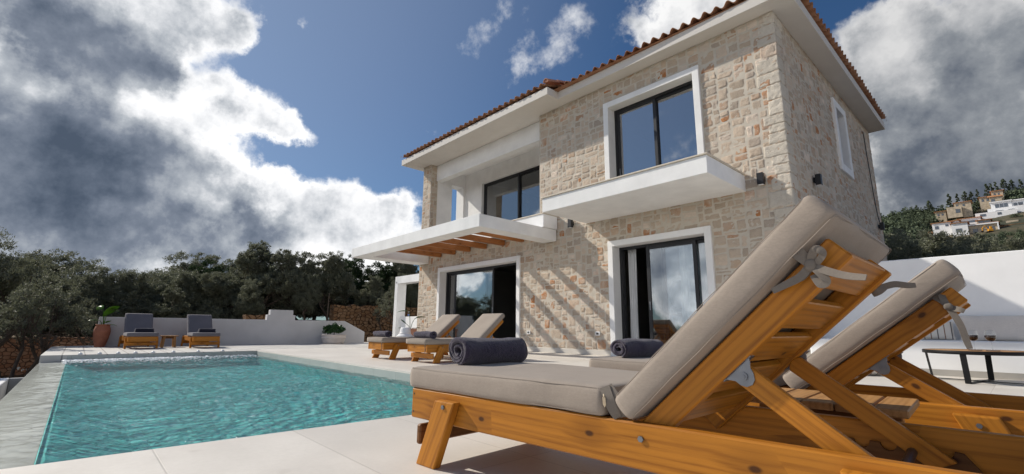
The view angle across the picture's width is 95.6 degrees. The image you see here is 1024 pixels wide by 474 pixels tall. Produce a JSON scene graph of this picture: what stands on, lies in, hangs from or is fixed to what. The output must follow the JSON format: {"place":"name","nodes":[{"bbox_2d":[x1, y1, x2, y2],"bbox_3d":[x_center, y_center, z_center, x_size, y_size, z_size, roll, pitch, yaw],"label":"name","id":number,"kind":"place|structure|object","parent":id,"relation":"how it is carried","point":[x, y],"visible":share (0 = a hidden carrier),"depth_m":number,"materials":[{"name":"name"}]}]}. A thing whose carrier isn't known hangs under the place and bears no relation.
{"place":"outdoors","nodes":[
{"label":"outdoors","id":0,"kind":"place"},
{"bbox_2d":[39,342,368,362],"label":"deck","id":1,"kind":"structure","parent":0,"point":[56,354],"depth_m":10.82,"materials":[{"name":"stone"}]},
{"bbox_2d":[93,324,110,346],"bbox_3d":[-10.294,2.471,11.634,0.340,0.556,0.340,11,-15,-42],"label":"terracotta jar","id":2,"kind":"object","parent":1,"relation":"on","point":[101,333],"visible":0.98,"depth_m":11.54,"materials":[{"name":"ceramic"}]},
{"bbox_2d":[88,305,119,325],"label":"paradise plant","id":3,"kind":"object","parent":2,"relation":"in","point":[109,310],"visible":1,"depth_m":11.74,"materials":[{"name":"green plant"}]},
{"bbox_2d":[117,313,158,348],"bbox_3d":[-9.229,2.308,11.502,0.634,0.838,1.964,11,-15,-43],"label":"sun lounger","id":4,"kind":"object","parent":1,"relation":"on","point":[130,336],"visible":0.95,"depth_m":11.41,"materials":[{"name":"fabric"}]},
{"bbox_2d":[134,328,153,332],"bbox_3d":[-8.792,2.237,11.101,0.375,0.101,0.230,11,-15,-43],"label":"folded towel","id":5,"kind":"object","parent":4,"relation":"on","point":[144,330],"visible":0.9,"depth_m":11.03,"materials":[{"name":"black fabric"}]},
{"bbox_2d":[159,335,177,346],"bbox_3d":[-8.700,2.641,11.752,0.356,0.290,0.360,11,-15,-42],"label":"side table","id":6,"kind":"object","parent":1,"relation":"on","point":[172,337],"visible":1,"depth_m":11.71,"materials":[{"name":"brown wood"}]},
{"bbox_2d":[180,314,220,347],"bbox_3d":[-8.182,2.459,12.224,0.634,0.838,1.964,10,-15,-41],"label":"sun lounger","id":7,"kind":"object","parent":1,"relation":"on","point":[194,336],"visible":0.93,"depth_m":12.22,"materials":[{"name":"grey fabric"}]},
{"bbox_2d":[198,329,215,332],"bbox_3d":[-7.760,2.386,11.808,0.375,0.101,0.230,10,-15,-41],"label":"folded towel","id":8,"kind":"object","parent":7,"relation":"on","point":[206,330],"visible":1,"depth_m":11.72,"materials":[{"name":"black fabric"}]},
{"bbox_2d":[321,334,345,343],"bbox_3d":[-5.849,3.348,15.213,0.800,0.298,0.800,11,-15,-42],"label":"bowl planter","id":9,"kind":"object","parent":1,"relation":"on","point":[333,338],"visible":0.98,"depth_m":14.93,"materials":[{"name":"concrete"}]},
{"bbox_2d":[322,322,345,334],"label":"round shrub","id":10,"kind":"object","parent":9,"relation":"in","point":[332,328],"visible":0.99,"depth_m":15.14,"materials":[{"name":"green plant"}]},
{"bbox_2d":[392,274,418,336],"bbox_3d":[-3.432,2.620,17.116,0.401,2.500,3.120,11,-15,-42],"label":"garden portal","id":11,"kind":"object","parent":1,"relation":"on","point":[401,282],"visible":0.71,"depth_m":17.97,"materials":[{"name":"paint"}]},
{"bbox_2d":[98,310,363,346],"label":"garden wall","id":12,"kind":"structure","parent":0,"point":[279,327],"depth_m":14.22,"materials":[{"name":"paint"}]},
{"bbox_2d":[0,347,1023,473],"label":"terrace","id":13,"kind":"structure","parent":0,"point":[391,445],"depth_m":2.00,"materials":[{"name":"tile"}]},
{"bbox_2d":[0,351,413,468],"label":"swimming pool","id":14,"kind":"structure","parent":13,"relation":"in","point":[25,454],"depth_m":4.76,"materials":[{"name":"liquid"}]},
{"bbox_2d":[0,355,412,463],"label":"water","id":15,"kind":"structure","parent":14,"relation":"in","point":[145,370],"depth_m":4.46,"materials":[{"name":"liquid"}]},
{"bbox_2d":[62,354,256,365],"bbox_3d":[-6.251,2.293,8.648,3.174,0.048,2.068,11,-15,-42],"label":"foam","id":16,"kind":"object","parent":15,"relation":"on","point":[64,361],"visible":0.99,"depth_m":8.84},
{"bbox_2d":[367,314,460,359],"bbox_3d":[-1.659,1.837,8.688,1.978,0.797,0.634,11,-15,-42],"label":"sun lounger","id":17,"kind":"object","parent":13,"relation":"on","point":[442,326],"visible":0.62,"depth_m":8.14,"materials":[{"name":"beige fabric"}]},
{"bbox_2d":[373,331,392,336],"bbox_3d":[-2.288,1.710,8.187,0.470,0.116,0.139,-10,-16,44],"label":"rolled towel","id":18,"kind":"object","parent":17,"relation":"on","point":[382,333],"visible":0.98,"depth_m":8.08,"materials":[{"name":"fabric"}]},
{"bbox_2d":[396,327,412,336],"bbox_3d":[-1.917,1.715,8.352,0.328,0.172,0.328,11,-15,-42],"label":"sun hat","id":19,"kind":"object","parent":17,"relation":"on","point":[405,332],"visible":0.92,"depth_m":8.27,"materials":[{"name":"fabric"}]},
{"bbox_2d":[406,313,504,363],"bbox_3d":[-0.788,1.686,7.889,1.978,0.797,0.634,11,-15,-43],"label":"sun lounger","id":20,"kind":"object","parent":13,"relation":"on","point":[484,325],"visible":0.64,"depth_m":7.38,"materials":[{"name":"brown wood"}]},
{"bbox_2d":[413,331,436,338],"bbox_3d":[-1.376,1.549,7.351,0.477,0.118,0.142,-10,-15,42],"label":"rolled towel","id":21,"kind":"object","parent":20,"relation":"on","point":[426,334],"visible":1,"depth_m":7.27,"materials":[{"name":"fabric"}]},
{"bbox_2d":[351,0,886,356],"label":"villa","id":22,"kind":"object","parent":13,"relation":"on","point":[655,153],"visible":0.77,"depth_m":10.02,"materials":[{"name":"stone"}]},
{"bbox_2d":[444,263,515,337],"bbox_3d":[-0.857,1.996,13.217,0.110,2.255,3.485,11,-15,-42],"label":"sliding door","id":23,"kind":"structure","parent":22,"relation":"in","point":[484,269],"depth_m":13.80,"materials":[{"name":"black metal"}]},
{"bbox_2d":[484,165,539,217],"bbox_3d":[0.369,-0.986,14.540,0.110,2.240,3.860,11,-15,-42],"label":"window","id":24,"kind":"structure","parent":22,"relation":"in","point":[536,168],"depth_m":14.85,"materials":[{"name":"black metal"}]},
{"bbox_2d":[628,249,638,338],"bbox_3d":[2.586,1.274,9.865,0.088,2.370,0.223,11,-15,-42],"label":"curtain","id":25,"kind":"object","parent":22,"relation":"hanging from","point":[633,289],"visible":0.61,"depth_m":9.86,"materials":[{"name":"white fabric"}]},
{"bbox_2d":[614,80,697,176],"bbox_3d":[3.031,-1.906,9.708,0.110,2.235,1.975,11,-15,-42],"label":"window","id":26,"kind":"structure","parent":22,"relation":"in","point":[658,129],"depth_m":9.76,"materials":[{"name":"glass"}]},
{"bbox_2d":[619,236,704,341],"bbox_3d":[3.008,1.213,9.088,0.110,2.255,1.985,11,-15,-42],"label":"sliding door","id":27,"kind":"structure","parent":22,"relation":"in","point":[695,240],"depth_m":9.23,"materials":[{"name":"black metal"}]},
{"bbox_2d":[664,314,681,345],"bbox_3d":[3.386,2.004,9.506,0.507,0.874,0.527,-5,-13,27],"label":"rattan chair","id":28,"kind":"object","parent":22,"relation":"on","point":[671,333],"visible":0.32,"depth_m":9.73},
{"bbox_2d":[667,274,681,315],"bbox_3d":[3.630,1.263,10.100,0.072,0.904,0.600,11,-15,-42],"label":"wall mirror","id":29,"kind":"object","parent":22,"relation":"attached to","point":[674,294],"depth_m":10.16,"materials":[{"name":"mirror"}]},
{"bbox_2d":[679,243,708,325],"bbox_3d":[3.619,1.102,8.950,0.088,2.370,0.773,11,-15,-42],"label":"curtain","id":30,"kind":"object","parent":22,"relation":"hanging from","point":[689,308],"visible":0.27,"depth_m":9.09,"materials":[{"name":"white fabric"}]},
{"bbox_2d":[756,172,765,185],"bbox_3d":[4.162,-0.969,7.758,0.115,0.202,0.100,11,-15,-42],"label":"wall lamp","id":31,"kind":"object","parent":22,"relation":"attached to","point":[760,177],"visible":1,"depth_m":7.72,"materials":[{"name":"black metal"}]},
{"bbox_2d":[813,173,822,185],"bbox_3d":[5.477,-1.021,8.311,0.100,0.202,0.115,11,-15,-42],"label":"wall lamp","id":32,"kind":"object","parent":22,"relation":"attached to","point":[817,179],"visible":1,"depth_m":8.27,"materials":[{"name":"black metal"}]},
{"bbox_2d":[830,97,854,179],"bbox_3d":[7.345,-2.177,10.511,1.050,1.670,0.299,11,-15,-42],"label":"slit window","id":33,"kind":"structure","parent":22,"relation":"in","point":[839,116],"depth_m":10.57,"materials":[{"name":"white glass"}]},
{"bbox_2d":[862,131,879,221],"bbox_3d":[9.274,-1.575,12.013,0.553,2.374,0.037,10,-15,-41],"label":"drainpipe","id":34,"kind":"object","parent":22,"relation":"attached to","point":[870,176],"visible":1,"depth_m":12.04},
{"bbox_2d":[410,196,1023,473],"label":"sun lounger","id":35,"kind":"object","parent":13,"relation":"on","point":[800,281],"visible":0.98,"depth_m":1.24,"materials":[{"name":"brown wood"}]},
{"bbox_2d":[449,337,527,364],"bbox_3d":[-0.110,0.541,2.205,0.399,0.129,0.148,11,-15,-42],"label":"rolled towel","id":36,"kind":"object","parent":35,"relation":"on","point":[469,351],"visible":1,"depth_m":2.13,"materials":[{"name":"fabric"}]},
{"bbox_2d":[589,259,1023,435],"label":"sun lounger","id":37,"kind":"object","parent":13,"relation":"on","point":[881,337],"visible":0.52,"depth_m":1.79,"materials":[{"name":"brown wood"}]},
{"bbox_2d":[610,338,663,357],"bbox_3d":[0.771,0.676,2.816,0.403,0.121,0.140,9,-14,-36],"label":"rolled towel","id":38,"kind":"object","parent":37,"relation":"on","point":[631,348],"visible":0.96,"depth_m":2.73,"materials":[{"name":"fabric"}]},
{"bbox_2d":[751,388,919,422],"bbox_3d":[1.135,0.721,1.638,0.471,0.300,0.360,-10,-15,43],"label":"side table","id":39,"kind":"object","parent":13,"relation":"on","point":[898,409],"visible":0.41,"depth_m":1.55,"materials":[{"name":"brown wood"}]},
{"bbox_2d":[810,250,1023,379],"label":"bench wall","id":40,"kind":"structure","parent":13,"relation":"on","point":[994,284],"depth_m":5.95,"materials":[{"name":"paint"}]},
{"bbox_2d":[923,322,955,339],"bbox_3d":[5.654,1.261,6.246,0.450,0.260,0.132,-10,-31,42],"label":"cushion","id":41,"kind":"object","parent":40,"relation":"on","point":[945,331],"visible":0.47,"depth_m":6.13,"materials":[{"name":"fabric"}]},
{"bbox_2d":[960,315,1023,340],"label":"cushion","id":42,"kind":"object","parent":40,"relation":"on","point":[1009,328],"visible":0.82,"depth_m":5.76,"materials":[{"name":"beige fabric"}]},
{"bbox_2d":[922,349,1023,383],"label":"coffee table","id":43,"kind":"object","parent":13,"relation":"on","point":[962,353],"visible":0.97,"depth_m":4.96,"materials":[{"name":"black metal"}]},
{"bbox_2d":[0,207,1023,377],"bbox_3d":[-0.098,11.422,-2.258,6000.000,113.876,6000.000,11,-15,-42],"label":"ground","id":44,"kind":"structure","parent":0,"point":[1013,228],"depth_m":121.72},
{"bbox_2d":[0,308,9,338],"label":"olive tree","id":45,"kind":"object","parent":44,"relation":"on","point":[1,321],"visible":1,"depth_m":9.90,"materials":[{"name":"green plant"}]},
{"bbox_2d":[0,377,23,399],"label":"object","id":46,"kind":"object","parent":44,"relation":"on","point":[7,385],"visible":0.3,"depth_m":8.54,"materials":[{"name":"grey concrete"}]},
{"bbox_2d":[0,257,49,313],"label":"olive tree","id":47,"kind":"object","parent":44,"relation":"on","point":[44,272],"visible":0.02,"depth_m":15.17,"materials":[{"name":"green plant"}]},
{"bbox_2d":[0,226,62,347],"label":"olive tree","id":48,"kind":"object","parent":44,"relation":"on","point":[10,281],"visible":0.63,"depth_m":12.66,"materials":[{"name":"green plant"}]},
{"bbox_2d":[0,271,65,378],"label":"olive tree","id":49,"kind":"object","parent":44,"relation":"on","point":[21,308],"visible":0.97,"depth_m":10.75,"materials":[{"name":"green plant"}]},
{"bbox_2d":[7,279,70,336],"bbox_3d":[-16.941,2.811,16.705,2.721,2.781,3.248,5,-12,-21],"label":"olive bush","id":50,"kind":"object","parent":44,"relation":"on","point":[48,314],"visible":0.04,"depth_m":16.29,"materials":[{"name":"green plant"}]},
{"bbox_2d":[0,337,92,375],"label":"field wall","id":51,"kind":"structure","parent":44,"relation":"on","point":[9,352],"depth_m":13.56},
{"bbox_2d":[21,268,78,336],"bbox_3d":[-18.738,2.667,18.065,3.157,3.144,2.756,4,-12,-15],"label":"olive tree","id":52,"kind":"object","parent":44,"relation":"on","point":[48,270],"depth_m":18.40,"materials":[{"name":"green plant"}]},
{"bbox_2d":[4,248,104,280],"bbox_3d":[-21.270,2.735,21.182,5.052,4.511,4.410,-5,-13,28],"label":"olive tree","id":53,"kind":"object","parent":44,"relation":"on","point":[58,259],"visible":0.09,"depth_m":21.27,"materials":[{"name":"green plant"}]},
{"bbox_2d":[10,281,99,363],"bbox_3d":[-11.741,2.638,12.020,1.565,3.046,1.569,7,-13,-28],"label":"olive tree","id":54,"kind":"object","parent":44,"relation":"on","point":[83,324],"visible":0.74,"depth_m":12.10,"materials":[{"name":"green plant"}]},
{"bbox_2d":[35,276,101,336],"bbox_3d":[-15.453,2.624,16.317,1.654,2.512,1.780,0,-11,3],"label":"olive tree","id":55,"kind":"object","parent":44,"relation":"on","point":[85,287],"visible":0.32,"depth_m":16.11,"materials":[{"name":"green plant"}]},
{"bbox_2d":[46,298,112,336],"bbox_3d":[-15.290,3.086,16.577,2.093,1.792,1.753,-3,-12,16],"label":"olive bush","id":56,"kind":"object","parent":44,"relation":"on","point":[92,327],"visible":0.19,"depth_m":16.28,"materials":[{"name":"green plant"}]},
{"bbox_2d":[61,263,139,310],"bbox_3d":[-15.965,2.661,17.838,1.975,3.215,2.572,-2,-12,14],"label":"olive tree","id":57,"kind":"object","parent":44,"relation":"on","point":[93,283],"visible":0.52,"depth_m":17.66,"materials":[{"name":"green plant"}]},
{"bbox_2d":[104,290,148,316],"bbox_3d":[-15.020,3.204,17.985,2.619,2.242,2.194,-4,-12,22],"label":"olive bush","id":58,"kind":"object","parent":44,"relation":"on","point":[125,298],"visible":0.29,"depth_m":17.69,"materials":[{"name":"green plant"}]},
{"bbox_2d":[93,268,167,314],"bbox_3d":[-15.351,2.808,18.537,2.584,3.186,2.255,11,-16,-43],"label":"olive tree","id":59,"kind":"object","parent":44,"relation":"on","point":[146,291],"visible":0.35,"depth_m":18.69,"materials":[{"name":"green plant"}]},
{"bbox_2d":[131,269,184,299],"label":"olive tree","id":60,"kind":"object","parent":44,"relation":"on","point":[167,277],"visible":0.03,"depth_m":20.77,"materials":[{"name":"green plant"}]},
{"bbox_2d":[148,287,193,317],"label":"olive tree","id":61,"kind":"object","parent":44,"relation":"on","point":[164,311],"visible":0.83,"depth_m":18.08,"materials":[{"name":"green plant"}]},
{"bbox_2d":[147,267,195,282],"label":"olive tree","id":62,"kind":"object","parent":44,"relation":"on","point":[175,273],"visible":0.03,"depth_m":24.00,"materials":[{"name":"green plant"}]},
{"bbox_2d":[143,283,200,314],"bbox_3d":[-14.351,3.361,19.495,2.668,2.726,3.185,-6,-13,30],"label":"olive bush","id":63,"kind":"object","parent":44,"relation":"on","point":[155,298],"visible":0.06,"depth_m":19.07,"materials":[{"name":"green plant"}]},
{"bbox_2d":[151,270,210,313],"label":"olive tree","id":64,"kind":"object","parent":44,"relation":"on","point":[191,282],"visible":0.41,"depth_m":19.48,"materials":[{"name":"green plant"}]},
{"bbox_2d":[163,251,245,274],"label":"olive tree","id":65,"kind":"object","parent":44,"relation":"on","point":[179,255],"visible":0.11,"depth_m":27.44,"materials":[{"name":"green plant"}]},
{"bbox_2d":[187,258,229,292],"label":"evergreen tree","id":66,"kind":"object","parent":44,"relation":"on","point":[205,263],"visible":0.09,"depth_m":25.61,"materials":[{"name":"green plant"}]},
{"bbox_2d":[194,303,227,318],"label":"olive bush","id":67,"kind":"object","parent":44,"relation":"on","point":[207,311],"visible":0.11,"depth_m":18.78,"materials":[{"name":"green plant"}]},
{"bbox_2d":[191,271,232,313],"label":"olive tree","id":68,"kind":"object","parent":44,"relation":"on","point":[208,287],"visible":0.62,"depth_m":19.64,"materials":[{"name":"green plant"}]},
{"bbox_2d":[190,279,245,318],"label":"tree","id":69,"kind":"object","parent":44,"relation":"on","point":[222,303],"visible":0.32,"depth_m":19.63,"materials":[{"name":"green plant"}]},
{"bbox_2d":[222,251,265,314],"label":"olive tree","id":70,"kind":"object","parent":44,"relation":"on","point":[251,266],"visible":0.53,"depth_m":20.76,"materials":[{"name":"green plant"}]},
{"bbox_2d":[231,278,264,318],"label":"olive tree","id":71,"kind":"object","parent":44,"relation":"on","point":[248,303],"visible":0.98,"depth_m":19.26,"materials":[{"name":"green plant"}]},
{"bbox_2d":[225,240,282,308],"bbox_3d":[-12.181,2.326,21.867,2.547,4.448,2.740,3,-12,-14],"label":"olive tree","id":72,"kind":"object","parent":44,"relation":"on","point":[263,253],"visible":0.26,"depth_m":21.58,"materials":[{"name":"green plant"}]},
{"bbox_2d":[242,315,265,319],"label":"field wall","id":73,"kind":"structure","parent":44,"relation":"on","point":[259,317],"depth_m":18.21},
{"bbox_2d":[231,290,281,314],"bbox_3d":[-11.828,3.081,21.424,2.736,2.796,3.266,6,-13,-27],"label":"olive bush","id":74,"kind":"object","parent":44,"relation":"on","point":[276,305],"visible":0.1,"depth_m":20.78,"materials":[{"name":"green plant"}]},
{"bbox_2d":[256,248,299,314],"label":"olive tree","id":75,"kind":"object","parent":44,"relation":"on","point":[274,286],"visible":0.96,"depth_m":20.52,"materials":[{"name":"green plant"}]},
{"bbox_2d":[276,294,317,317],"bbox_3d":[-9.868,3.238,21.252,1.812,1.551,1.518,1,-11,-2],"label":"olive bush","id":76,"kind":"object","parent":44,"relation":"on","point":[298,312],"visible":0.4,"depth_m":20.88,"materials":[{"name":"green plant"}]},
{"bbox_2d":[284,272,321,319],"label":"olive tree","id":77,"kind":"object","parent":44,"relation":"on","point":[308,296],"visible":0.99,"depth_m":20.40,"materials":[{"name":"green plant"}]},
{"bbox_2d":[280,251,325,319],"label":"olive tree","id":78,"kind":"object","parent":44,"relation":"on","point":[309,267],"visible":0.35,"depth_m":21.96,"materials":[{"name":"green plant"}]},
{"bbox_2d":[298,297,330,319],"bbox_3d":[-9.861,3.410,22.777,2.031,2.076,2.425,10,-15,-41],"label":"olive bush","id":79,"kind":"object","parent":44,"relation":"on","point":[320,313],"visible":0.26,"depth_m":22.25,"materials":[{"name":"green plant"}]},
{"bbox_2d":[317,292,352,317],"bbox_3d":[-9.496,3.427,23.751,2.435,2.488,2.907,-3,-12,16],"label":"olive bush","id":80,"kind":"object","parent":44,"relation":"on","point":[350,301],"visible":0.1,"depth_m":23.32,"materials":[{"name":"green plant"}]},
{"bbox_2d":[312,250,359,320],"bbox_3d":[-8.476,2.501,22.400,2.304,3.739,2.141,-1,-11,8],"label":"olive tree","id":81,"kind":"object","parent":44,"relation":"on","point":[335,284],"visible":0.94,"depth_m":22.18,"materials":[{"name":"green plant"}]},
{"bbox_2d":[322,254,369,303],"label":"evergreen tree","id":82,"kind":"object","parent":44,"relation":"on","point":[357,272],"visible":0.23,"depth_m":25.80,"materials":[{"name":"green plant"}]},
{"bbox_2d":[354,275,384,305],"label":"olive tree","id":83,"kind":"object","parent":44,"relation":"on","point":[371,296],"visible":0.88,"depth_m":22.85,"materials":[{"name":"green plant"}]},
{"bbox_2d":[329,304,417,341],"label":"field wall","id":84,"kind":"structure","parent":44,"relation":"on","point":[362,318],"depth_m":20.96,"materials":[{"name":"stone"}]},
{"bbox_2d":[372,285,394,336],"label":"olive tree","id":85,"kind":"object","parent":44,"relation":"on","point":[384,307],"visible":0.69,"depth_m":20.14,"materials":[{"name":"green plant"}]},
{"bbox_2d":[360,261,412,297],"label":"evergreen tree","id":86,"kind":"object","parent":44,"relation":"on","point":[382,273],"visible":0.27,"depth_m":25.92,"materials":[{"name":"green plant"}]},
{"bbox_2d":[383,262,419,307],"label":"olive tree","id":87,"kind":"object","parent":44,"relation":"on","point":[403,268],"visible":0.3,"depth_m":26.04,"materials":[{"name":"green plant"}]},
{"bbox_2d":[386,273,417,307],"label":"olive tree","id":88,"kind":"object","parent":44,"relation":"on","point":[410,297],"visible":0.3,"depth_m":23.76,"materials":[{"name":"green plant"}]},
{"bbox_2d":[883,227,939,260],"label":"olive tree","id":89,"kind":"object","parent":44,"relation":"on","point":[909,249],"visible":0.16,"depth_m":12.79,"materials":[{"name":"green plant"}]},
{"bbox_2d":[897,234,931,247],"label":"olive tree","id":90,"kind":"object","parent":44,"relation":"on","point":[922,240],"visible":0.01,"depth_m":16.62,"materials":[{"name":"green plant"}]},
{"bbox_2d":[925,200,935,214],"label":"conifer","id":91,"kind":"object","parent":44,"relation":"on","point":[928,203],"visible":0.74,"depth_m":162.41,"materials":[{"name":"green plant"}]},
{"bbox_2d":[933,210,947,222],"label":"hill house","id":92,"kind":"structure","parent":44,"relation":"on","point":[942,215],"depth_m":151.72,"materials":[{"name":"stone"}]},
{"bbox_2d":[931,220,960,234],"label":"hill house","id":93,"kind":"structure","parent":44,"relation":"on","point":[942,226],"depth_m":132.52,"materials":[{"name":"paint"}]},
{"bbox_2d":[917,228,980,257],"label":"olive tree","id":94,"kind":"object","parent":44,"relation":"on","point":[930,244],"visible":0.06,"depth_m":13.93,"materials":[{"name":"green plant"}]},
{"bbox_2d":[881,187,1023,247],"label":"hillside wood","id":95,"kind":"object","parent":44,"relation":"on","point":[911,221],"visible":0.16,"depth_m":145.72,"materials":[{"name":"green plant"}]},
{"bbox_2d":[946,200,973,218],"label":"hill house","id":96,"kind":"structure","parent":44,"relation":"on","point":[961,210],"depth_m":145.82,"materials":[{"name":"stone"}]},
{"bbox_2d":[950,221,969,234],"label":"hill house","id":97,"kind":"structure","parent":44,"relation":"on","point":[962,226],"depth_m":126.21,"materials":[{"name":"paint"}]},
{"bbox_2d":[935,237,991,255],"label":"olive tree","id":98,"kind":"object","parent":44,"relation":"on","point":[961,249],"visible":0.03,"depth_m":11.93,"materials":[{"name":"green plant"}]},
{"bbox_2d":[961,191,973,202],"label":"conifer","id":99,"kind":"object","parent":44,"relation":"on","point":[964,195],"visible":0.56,"depth_m":157.62,"materials":[{"name":"green plant"}]},
{"bbox_2d":[953,216,982,222],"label":"hill house","id":100,"kind":"structure","parent":44,"relation":"on","point":[971,219],"depth_m":136.00,"materials":[{"name":"paint"}]},
{"bbox_2d":[952,232,1010,250],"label":"olive tree","id":101,"kind":"object","parent":44,"relation":"on","point":[979,237],"visible":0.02,"depth_m":16.38,"materials":[{"name":"green plant"}]},
{"bbox_2d":[970,218,992,223],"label":"hill house","id":102,"kind":"structure","parent":44,"relation":"on","point":[982,221],"depth_m":130.85,"materials":[{"name":"paint"}]},
{"bbox_2d":[968,221,999,233],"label":"hill house","id":103,"kind":"structure","parent":44,"relation":"on","point":[973,228],"depth_m":123.60,"materials":[{"name":"stone"}]},
{"bbox_2d":[978,189,1003,210],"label":"hill house","id":104,"kind":"structure","parent":44,"relation":"on","point":[997,195],"depth_m":147.40,"materials":[{"name":"stone"}]},
{"bbox_2d":[971,237,1023,252],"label":"olive tree","id":105,"kind":"object","parent":44,"relation":"on","point":[1016,246],"visible":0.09,"depth_m":12.40,"materials":[{"name":"green plant"}]},
{"bbox_2d":[998,179,1010,195],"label":"conifer","id":106,"kind":"object","parent":44,"relation":"on","point":[1002,181],"visible":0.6,"depth_m":153.96,"materials":[{"name":"green plant"}]},
{"bbox_2d":[0,0,1023,319],"label":"sky","id":107,"kind":"structure","parent":0,"point":[134,134],"materials":[{"name":"blue"}]},
{"bbox_2d":[975,198,1023,219],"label":"hill house","id":108,"kind":"structure","parent":0,"point":[1004,207],"depth_m":135.56,"materials":[{"name":"paint"}]},
{"bbox_3d":[5.163,1.221,4.982,0.110,0.004,0.110,11,-15,-42],"label":"coaster","id":109,"kind":"object","parent":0,"visible":0},
{"bbox_2d":[984,335,995,350],"bbox_3d":[5.164,1.112,5.003,0.096,0.218,0.096,11,-15,-42],"label":"wine glass","id":110,"kind":"object","parent":109,"relation":"on","point":[990,337],"visible":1,"depth_m":4.98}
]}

